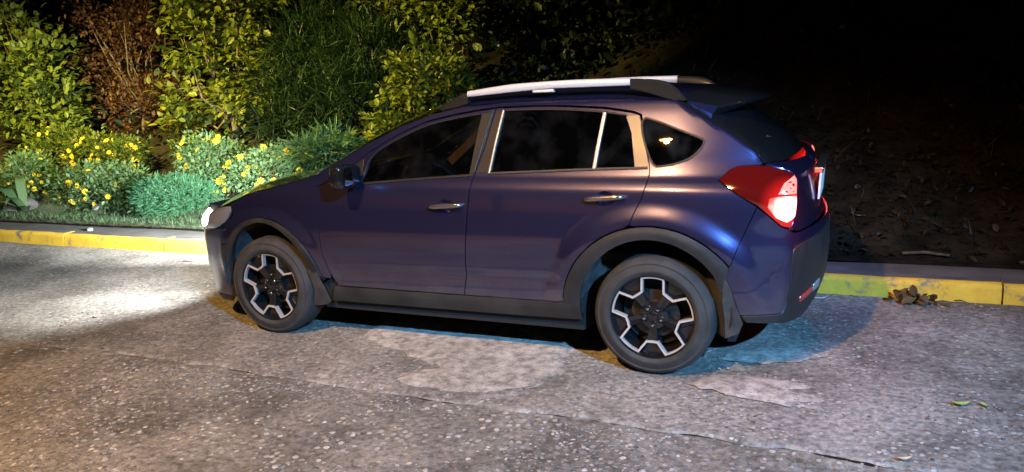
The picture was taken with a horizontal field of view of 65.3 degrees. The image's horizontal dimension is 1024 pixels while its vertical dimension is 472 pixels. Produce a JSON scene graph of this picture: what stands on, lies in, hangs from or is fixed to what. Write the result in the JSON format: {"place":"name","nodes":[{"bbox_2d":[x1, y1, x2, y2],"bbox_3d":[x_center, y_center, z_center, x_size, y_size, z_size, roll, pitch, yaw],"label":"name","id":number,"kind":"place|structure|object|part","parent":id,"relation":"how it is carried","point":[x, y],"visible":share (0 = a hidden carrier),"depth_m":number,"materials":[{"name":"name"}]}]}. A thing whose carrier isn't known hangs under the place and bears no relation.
{"place":"outdoors","nodes":[
{"label":"outdoors","id":0,"kind":"place"},
{"bbox_2d":[0,241,1023,471],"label":"road","id":1,"kind":"structure","parent":0,"point":[167,362],"depth_m":4.36,"materials":[{"name":"grey asphalt"}]},
{"bbox_2d":[0,227,1023,305],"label":"kerb","id":2,"kind":"structure","parent":1,"relation":"on","point":[971,289],"depth_m":5.73,"materials":[{"name":"concrete"}]},
{"bbox_2d":[202,76,829,372],"bbox_3d":[-0.128,-0.253,5.582,4.379,1.626,2.130,2,13,24],"label":"crossover car","id":3,"kind":"object","parent":1,"relation":"on","point":[659,224],"visible":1,"depth_m":4.57,"materials":[{"name":"paint"}]},
{"bbox_3d":[-0.667,-0.210,4.968,1.192,1.103,0.291,2,13,24],"label":"front door","id":4,"kind":"part","parent":3,"relation":"part of","materials":[{"name":"paint"}]},
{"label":"rear door","id":5,"kind":"part","parent":3,"relation":"part of","materials":[{"name":"paint"}]},
{"bbox_3d":[-0.041,-0.539,6.359,1.205,1.103,0.255,3,14,27],"label":"front door","id":6,"kind":"part","parent":3,"relation":"part of","materials":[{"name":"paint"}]},
{"bbox_3d":[0.364,-0.170,4.517,1.424,1.107,0.289,2,13,24],"label":"rear door","id":7,"kind":"part","parent":3,"relation":"part of","materials":[{"name":"paint"}]},
{"bbox_2d":[763,453,817,466],"bbox_3d":[1.209,0.960,3.438,0.282,0.039,0.078,2,13,24],"label":"grass tuft","id":8,"kind":"object","parent":1,"relation":"on","point":[796,460],"visible":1,"depth_m":3.43,"materials":[{"name":"plant"}]},
{"bbox_2d":[883,285,950,307],"bbox_3d":[2.769,0.433,5.481,0.418,0.198,0.230,2,13,24],"label":"leaf pile","id":9,"kind":"object","parent":1,"relation":"on","point":[909,298],"visible":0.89,"depth_m":5.45,"materials":[{"name":"brown plant"}]},
{"bbox_2d":[952,401,970,404],"bbox_3d":[2.183,0.810,3.876,0.085,0.017,0.036,-2,12,4],"label":"fallen leaf","id":10,"kind":"object","parent":1,"relation":"on","point":[961,403],"visible":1,"depth_m":3.88,"materials":[{"name":"plant"}]},
{"bbox_2d":[0,0,1023,268],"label":"hillside","id":11,"kind":"structure","parent":0,"point":[888,18],"depth_m":7.94,"materials":[{"name":"soil"}]},
{"bbox_2d":[0,146,64,200],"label":"flowering bush","id":12,"kind":"object","parent":11,"relation":"on","point":[32,165],"visible":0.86,"depth_m":11.51,"materials":[{"name":"green plant"}]},
{"bbox_2d":[0,0,115,154],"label":"leafy shrub","id":13,"kind":"object","parent":11,"relation":"on","point":[24,79],"visible":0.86,"depth_m":12.97,"materials":[{"name":"green plant"}]},
{"bbox_2d":[11,118,157,168],"bbox_3d":[-6.500,-1.353,12.162,2.813,0.910,1.203,5,14,32],"label":"flowering bush","id":14,"kind":"object","parent":11,"relation":"on","point":[75,140],"visible":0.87,"depth_m":11.91,"materials":[{"name":"green plant"}]},
{"bbox_2d":[37,157,163,214],"bbox_3d":[-5.574,-0.661,10.862,2.043,0.816,1.186,2,13,24],"label":"flowering bush","id":15,"kind":"object","parent":11,"relation":"on","point":[99,175],"visible":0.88,"depth_m":10.70,"materials":[{"name":"green plant"}]},
{"bbox_2d":[0,190,234,231],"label":"grass verge","id":16,"kind":"object","parent":11,"relation":"on","point":[42,207],"depth_m":10.09,"materials":[{"name":"green plant"}]},
{"bbox_2d":[0,177,30,210],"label":"broad leaf plant","id":17,"kind":"object","parent":16,"relation":"on","point":[18,195],"visible":1,"depth_m":10.80,"materials":[{"name":"green plant"}]},
{"bbox_2d":[2,197,38,210],"bbox_3d":[-6.773,-0.409,11.011,0.462,0.300,0.371,-10,14,-30],"label":"rock","id":18,"kind":"object","parent":16,"relation":"on","point":[33,203],"visible":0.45,"depth_m":10.91,"materials":[{"name":"stone"}]},
{"bbox_2d":[92,203,103,210],"bbox_3d":[-5.540,-0.392,10.684,0.133,0.109,0.161,5,14,32],"label":"pebble","id":19,"kind":"object","parent":16,"relation":"on","point":[96,208],"visible":0.7,"depth_m":10.64,"materials":[{"name":"stone"}]},
{"bbox_2d":[58,0,210,136],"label":"dry shrub","id":20,"kind":"object","parent":11,"relation":"on","point":[142,104],"visible":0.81,"depth_m":12.76,"materials":[{"name":"brown plant"}]},
{"bbox_2d":[125,169,223,218],"bbox_3d":[-4.253,-0.493,10.090,1.439,0.712,1.117,2,13,24],"label":"leafy mound","id":21,"kind":"object","parent":11,"relation":"on","point":[170,190],"visible":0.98,"depth_m":9.89,"materials":[{"name":"green plant"}]},
{"bbox_2d":[166,128,253,196],"bbox_3d":[-3.949,-0.894,10.524,1.252,1.045,1.278,-3,12,2],"label":"flowering bush","id":22,"kind":"object","parent":11,"relation":"on","point":[211,165],"visible":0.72,"depth_m":10.41,"materials":[{"name":"green plant"}]},
{"bbox_2d":[144,0,313,157],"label":"leafy tree","id":23,"kind":"object","parent":11,"relation":"on","point":[208,28],"visible":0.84,"depth_m":11.30,"materials":[{"name":"green plant"}]},
{"bbox_2d":[212,137,329,195],"bbox_3d":[-2.946,-0.877,10.031,1.900,0.775,1.112,2,13,24],"label":"flowering bush","id":24,"kind":"object","parent":11,"relation":"on","point":[250,163],"visible":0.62,"depth_m":9.87,"materials":[{"name":"green plant"}]},
{"bbox_2d":[272,114,367,173],"bbox_3d":[-2.243,-0.969,9.581,1.306,0.993,0.999,-4,12,-7],"label":"fern","id":25,"kind":"object","parent":11,"relation":"on","point":[312,144],"visible":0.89,"depth_m":9.41,"materials":[{"name":"green plant"}]},
{"bbox_2d":[0,0,667,164],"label":"slope thicket","id":26,"kind":"object","parent":11,"relation":"on","point":[472,53],"visible":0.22,"depth_m":13.00,"materials":[{"name":"green plant"}]},
{"bbox_2d":[219,0,455,159],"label":"reed clump","id":27,"kind":"object","parent":11,"relation":"on","point":[338,75],"visible":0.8,"depth_m":10.37,"materials":[{"name":"green plant"}]},
{"bbox_2d":[349,30,489,145],"bbox_3d":[-1.079,-1.584,9.477,1.784,1.674,1.162,2,13,24],"label":"leafy tree","id":28,"kind":"object","parent":11,"relation":"on","point":[421,98],"visible":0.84,"depth_m":9.24,"materials":[{"name":"green plant"}]},
{"bbox_2d":[346,0,496,101],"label":"leafy tree","id":29,"kind":"object","parent":11,"relation":"on","point":[457,5],"visible":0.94,"depth_m":9.96,"materials":[{"name":"green plant"}]},
{"bbox_2d":[465,0,701,81],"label":"dark shrub","id":30,"kind":"object","parent":11,"relation":"on","point":[531,20],"visible":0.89,"depth_m":10.57,"materials":[{"name":"green plant"}]},
{"bbox_2d":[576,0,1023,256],"bbox_3d":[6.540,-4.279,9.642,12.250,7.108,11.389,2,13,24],"label":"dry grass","id":31,"kind":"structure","parent":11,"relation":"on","point":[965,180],"depth_m":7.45,"materials":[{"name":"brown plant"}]},
{"bbox_2d":[577,0,1023,264],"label":"leaf litter","id":32,"kind":"object","parent":11,"relation":"on","point":[926,179],"visible":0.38,"depth_m":7.04,"materials":[{"name":"brown plant"}]},
{"bbox_2d":[902,251,949,255],"bbox_3d":[3.135,0.130,6.055,0.323,0.035,0.051,2,13,24],"label":"stick","id":33,"kind":"object","parent":11,"relation":"on","point":[921,252],"visible":1,"depth_m":6.06,"materials":[{"name":"brown wood"}]},
{"bbox_2d":[0,222,1023,279],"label":"pavement","id":34,"kind":"structure","parent":0,"point":[995,273],"depth_m":5.93,"materials":[{"name":"concrete"}]},
{"bbox_2d":[0,217,202,228],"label":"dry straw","id":35,"kind":"object","parent":34,"relation":"on","point":[97,223],"visible":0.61,"depth_m":9.46,"materials":[{"name":"green plant"}]}
]}

